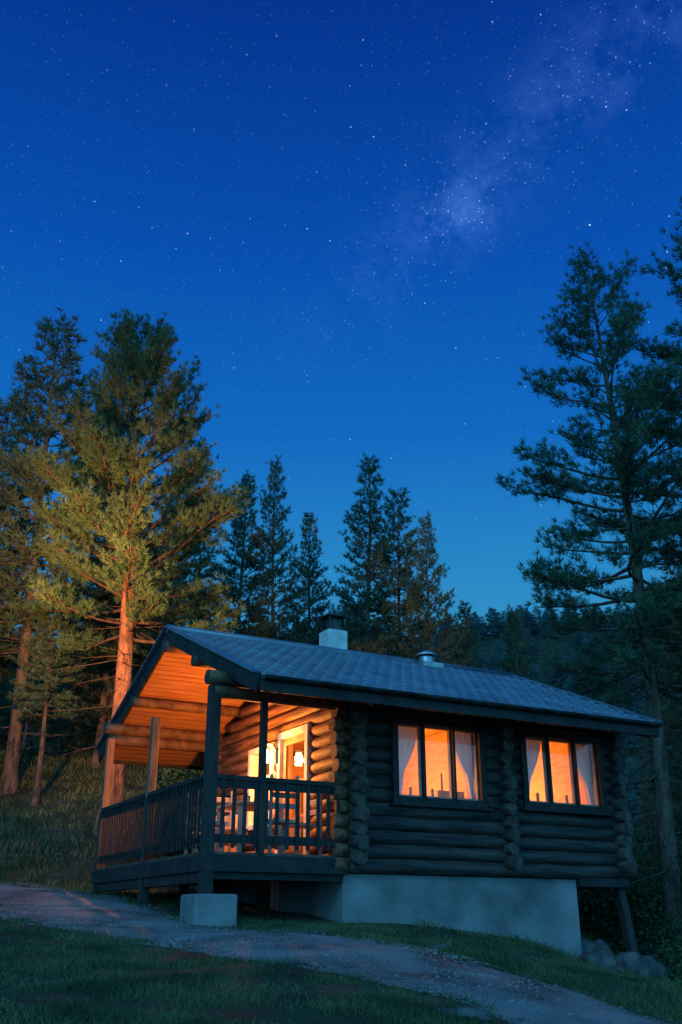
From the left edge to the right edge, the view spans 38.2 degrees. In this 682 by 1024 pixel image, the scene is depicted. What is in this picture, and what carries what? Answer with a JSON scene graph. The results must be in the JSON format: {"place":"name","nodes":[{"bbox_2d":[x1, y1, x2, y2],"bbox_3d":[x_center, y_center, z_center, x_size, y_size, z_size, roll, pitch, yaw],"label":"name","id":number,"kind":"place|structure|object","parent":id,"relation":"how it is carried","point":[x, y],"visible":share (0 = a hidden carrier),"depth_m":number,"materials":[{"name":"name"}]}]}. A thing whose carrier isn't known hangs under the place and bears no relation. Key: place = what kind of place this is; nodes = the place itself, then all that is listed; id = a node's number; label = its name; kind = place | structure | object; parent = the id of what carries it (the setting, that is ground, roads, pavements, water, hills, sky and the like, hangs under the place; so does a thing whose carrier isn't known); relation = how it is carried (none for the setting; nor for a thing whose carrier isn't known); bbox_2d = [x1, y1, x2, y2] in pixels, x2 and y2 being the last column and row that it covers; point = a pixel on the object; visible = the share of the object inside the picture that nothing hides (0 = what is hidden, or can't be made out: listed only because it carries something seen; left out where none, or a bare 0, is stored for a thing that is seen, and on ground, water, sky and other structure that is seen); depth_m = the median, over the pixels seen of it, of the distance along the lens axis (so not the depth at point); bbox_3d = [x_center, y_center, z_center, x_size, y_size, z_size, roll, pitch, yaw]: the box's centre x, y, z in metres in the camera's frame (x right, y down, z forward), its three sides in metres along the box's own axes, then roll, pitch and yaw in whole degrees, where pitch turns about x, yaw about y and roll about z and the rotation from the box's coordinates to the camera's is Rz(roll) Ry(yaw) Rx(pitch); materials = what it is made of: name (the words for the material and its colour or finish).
{"place":"outdoors","nodes":[
{"label":"outdoors","id":0,"kind":"place"},
{"bbox_2d":[0,879,680,1023],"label":"gravel path","id":1,"kind":"structure","parent":0,"point":[403,970],"depth_m":9.57,"materials":[{"name":"grey gravel"}]},
{"bbox_2d":[0,626,681,1023],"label":"ground","id":2,"kind":"structure","parent":0,"point":[480,646],"depth_m":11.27,"materials":[{"name":"green plant"}]},
{"bbox_2d":[0,747,30,782],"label":"bush","id":3,"kind":"object","parent":2,"relation":"on","point":[2,756],"visible":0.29,"depth_m":25.27,"materials":[{"name":"green plant"}]},
{"bbox_2d":[0,393,60,634],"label":"pine tree","id":4,"kind":"object","parent":2,"relation":"on","point":[3,440],"visible":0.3,"depth_m":28.39,"materials":[{"name":"green plant"}]},
{"bbox_2d":[7,561,90,805],"bbox_3d":[-7.282,4.200,24.242,1.853,6.335,1.909,-5,-23,12],"label":"pine tree","id":5,"kind":"object","parent":2,"relation":"on","point":[50,661],"visible":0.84,"depth_m":24.11,"materials":[{"name":"green plant"}]},
{"bbox_2d":[0,306,122,794],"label":"pine tree","id":6,"kind":"object","parent":2,"relation":"on","point":[36,486],"visible":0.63,"depth_m":26.56,"materials":[{"name":"green plant"}]},
{"bbox_2d":[58,427,167,767],"bbox_3d":[-6.939,2.328,29.326,3.271,11.183,3.371,-2,-23,4],"label":"pine tree","id":7,"kind":"object","parent":2,"relation":"on","point":[102,716],"visible":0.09,"depth_m":28.32,"materials":[{"name":"green plant"}]},
{"bbox_2d":[11,307,250,836],"bbox_3d":[-4.906,0.946,23.102,5.816,13.694,6.219,15,-27,-31],"label":"pine tree","id":8,"kind":"object","parent":2,"relation":"on","point":[150,363],"visible":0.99,"depth_m":22.82,"materials":[{"name":"green plant"}]},
{"bbox_2d":[123,789,200,862],"bbox_3d":[-3.757,6.241,19.877,1.443,1.729,1.571,-7,-24,16],"label":"chair","id":9,"kind":"object","parent":2,"relation":"on","point":[156,856],"visible":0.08,"depth_m":19.68,"materials":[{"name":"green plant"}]},
{"bbox_2d":[141,767,202,803],"bbox_3d":[-2.319,6.120,24.318,5.217,3.050,3.684,5,-23,-11],"label":"bush","id":10,"kind":"object","parent":2,"relation":"on","point":[159,779],"depth_m":24.38,"materials":[{"name":"green plant"}]},
{"bbox_2d":[156,768,203,816],"bbox_3d":[-2.989,6.150,22.871,2.853,2.622,3.252,0,-23,0],"label":"bush","id":11,"kind":"object","parent":2,"relation":"on","point":[176,777],"visible":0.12,"depth_m":22.19,"materials":[{"name":"green plant"}]},
{"bbox_2d":[135,436,231,770],"bbox_3d":[-4.791,2.508,29.390,3.120,11.052,3.276,6,-23,-14],"label":"pine tree","id":12,"kind":"object","parent":2,"relation":"on","point":[207,573],"visible":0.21,"depth_m":29.58,"materials":[{"name":"green plant"}]},
{"bbox_2d":[201,469,283,639],"bbox_3d":[-3.363,3.414,33.375,4.039,10.761,4.083,16,-28,-34],"label":"pine tree","id":13,"kind":"object","parent":2,"relation":"on","point":[237,524],"visible":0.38,"depth_m":33.74,"materials":[{"name":"green plant"}]},
{"bbox_2d":[233,455,318,643],"bbox_3d":[-2.253,3.121,33.337,3.293,11.362,3.512,-10,-25,22],"label":"pine tree","id":14,"kind":"object","parent":2,"relation":"on","point":[273,626],"visible":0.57,"depth_m":33.55,"materials":[{"name":"green plant"}]},
{"bbox_2d":[281,511,342,644],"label":"pine tree","id":15,"kind":"object","parent":2,"relation":"on","point":[318,609],"visible":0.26,"depth_m":35.44,"materials":[{"name":"green plant"}]},
{"bbox_2d":[0,502,681,943],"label":"distant forest","id":16,"kind":"object","parent":2,"relation":"on","point":[74,730],"visible":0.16,"depth_m":42.53,"materials":[{"name":"green plant"}]},
{"bbox_2d":[316,453,415,657],"bbox_3d":[0.976,3.298,34.399,4.516,12.030,4.565,-13,-26,28],"label":"pine tree","id":17,"kind":"object","parent":2,"relation":"on","point":[367,644],"visible":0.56,"depth_m":34.58,"materials":[{"name":"green plant"}]},
{"bbox_2d":[91,613,662,960],"bbox_3d":[0.231,5.292,16.253,7.524,7.580,7.310,12,-26,-26],"label":"log cabin","id":18,"kind":"object","parent":2,"relation":"on","point":[335,780],"visible":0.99,"depth_m":14.63,"materials":[{"name":"brown wood"}]},
{"bbox_2d":[246,723,312,854],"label":"porch door window frames","id":19,"kind":"structure","parent":18,"relation":"in","point":[253,754],"depth_m":15.78,"materials":[{"name":"white paint"}]},
{"bbox_2d":[282,733,304,853],"bbox_3d":[-0.733,4.374,15.173,0.116,1.820,0.860,12,-26,-26],"label":"porch door","id":20,"kind":"structure","parent":18,"relation":"in","point":[301,737],"depth_m":15.44,"materials":[{"name":"brown wood"}]},
{"bbox_2d":[389,715,613,816],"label":"window frames","id":21,"kind":"structure","parent":18,"relation":"in","point":[410,801],"depth_m":14.96,"materials":[{"name":"brown wood"}]},
{"bbox_2d":[351,486,439,655],"bbox_3d":[2.058,4.191,35.167,3.195,11.314,3.354,-9,-24,21],"label":"pine tree","id":22,"kind":"object","parent":2,"relation":"on","point":[407,551],"visible":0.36,"depth_m":35.83,"materials":[{"name":"green plant"}]},
{"bbox_2d":[400,510,475,667],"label":"pine tree","id":23,"kind":"object","parent":2,"relation":"on","point":[412,632],"visible":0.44,"depth_m":34.17,"materials":[{"name":"green plant"}]},
{"bbox_2d":[426,944,449,949],"bbox_3d":[1.100,4.955,11.150,0.315,0.112,0.218,15,-27,-31],"label":"boulder","id":24,"kind":"object","parent":2,"relation":"on","point":[435,946],"visible":0.33,"depth_m":11.09,"materials":[{"name":"grey stone"}]},
{"bbox_2d":[435,1006,490,1020],"bbox_3d":[0.838,3.609,7.055,0.444,0.116,0.262,4,-23,-11],"label":"boulder","id":25,"kind":"object","parent":2,"relation":"on","point":[481,1013],"visible":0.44,"depth_m":6.99,"materials":[{"name":"grey stone"}]},
{"bbox_2d":[450,601,484,668],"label":"pine tree","id":26,"kind":"object","parent":2,"relation":"on","point":[466,650],"visible":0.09,"depth_m":36.88,"materials":[{"name":"green plant"}]},
{"bbox_2d":[490,604,541,682],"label":"pine tree","id":27,"kind":"object","parent":2,"relation":"on","point":[506,662],"visible":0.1,"depth_m":41.03,"materials":[{"name":"green plant"}]},
{"bbox_2d":[494,239,681,953],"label":"pine tree","id":28,"kind":"object","parent":2,"relation":"on","point":[626,469],"visible":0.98,"depth_m":20.75,"materials":[{"name":"green plant"}]},
{"bbox_2d":[581,937,608,952],"bbox_3d":[3.846,7.035,15.299,0.682,0.800,0.677,-3,-23,7],"label":"boulder","id":29,"kind":"object","parent":2,"relation":"on","point":[588,945],"visible":0.16,"depth_m":15.22,"materials":[{"name":"grey stone"}]},
{"bbox_2d":[580,945,615,967],"bbox_3d":[3.879,6.829,14.685,0.675,0.672,0.671,0,-23,0],"label":"boulder","id":30,"kind":"object","parent":2,"relation":"on","point":[604,955],"visible":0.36,"depth_m":14.55,"materials":[{"name":"grey stone"}]},
{"bbox_2d":[605,965,625,971],"bbox_3d":[3.946,6.701,14.260,0.427,0.259,0.431,-18,-29,37],"label":"boulder","id":31,"kind":"object","parent":2,"relation":"on","point":[619,967],"visible":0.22,"depth_m":14.17,"materials":[{"name":"grey stone"}]},
{"bbox_2d":[577,849,663,954],"bbox_3d":[5.277,7.508,20.986,3.192,4.317,4.473,-10,-25,23],"label":"bush","id":32,"kind":"object","parent":2,"relation":"on","point":[593,903],"visible":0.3,"depth_m":19.98,"materials":[{"name":"green plant"}]},
{"bbox_2d":[569,195,681,800],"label":"pine tree","id":33,"kind":"object","parent":2,"relation":"on","point":[663,351],"visible":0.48,"depth_m":22.26,"materials":[{"name":"green plant"}]},
{"bbox_2d":[615,951,656,978],"bbox_3d":[4.368,6.972,14.588,0.663,0.848,0.861,-14,-26,30],"label":"boulder","id":34,"kind":"object","parent":2,"relation":"on","point":[633,960],"visible":0.29,"depth_m":14.44,"materials":[{"name":"grey stone"}]},
{"bbox_2d":[609,789,681,958],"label":"bush","id":35,"kind":"object","parent":2,"relation":"on","point":[653,881],"visible":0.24,"depth_m":20.34,"materials":[{"name":"green plant"}]},
{"bbox_2d":[618,789,681,962],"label":"bush","id":36,"kind":"object","parent":2,"relation":"on","point":[650,848],"visible":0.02,"depth_m":23.41,"materials":[{"name":"green plant"}]},
{"bbox_2d":[622,849,681,972],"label":"bush","id":37,"kind":"object","parent":2,"relation":"on","point":[662,931],"visible":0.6,"depth_m":17.20,"materials":[{"name":"green plant"}]},
{"bbox_2d":[637,558,681,849],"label":"pine tree","id":38,"kind":"object","parent":2,"relation":"on","point":[673,758],"visible":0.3,"depth_m":32.62,"materials":[{"name":"green plant"}]},
{"bbox_2d":[656,961,665,979],"bbox_3d":[4.560,7.181,14.861,0.751,0.747,0.649,10,-25,-23],"label":"boulder","id":39,"kind":"object","parent":2,"relation":"on","point":[661,967],"visible":0.03,"depth_m":14.82,"materials":[{"name":"grey stone"}]},
{"bbox_2d":[643,927,681,974],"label":"bush","id":40,"kind":"object","parent":2,"relation":"on","point":[668,956],"visible":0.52,"depth_m":15.66,"materials":[{"name":"green plant"}]},
{"bbox_2d":[652,952,681,982],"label":"bush","id":41,"kind":"object","parent":2,"relation":"on","point":[671,971],"visible":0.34,"depth_m":13.25,"materials":[{"name":"green plant"}]},
{"bbox_2d":[658,672,681,866],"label":"pine tree","id":42,"kind":"object","parent":2,"relation":"on","point":[679,776],"visible":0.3,"depth_m":25.74,"materials":[{"name":"green plant"}]},
{"bbox_2d":[0,0,681,648],"label":"sky","id":43,"kind":"structure","parent":0,"point":[359,219],"materials":[{"name":"blue"}]}
]}

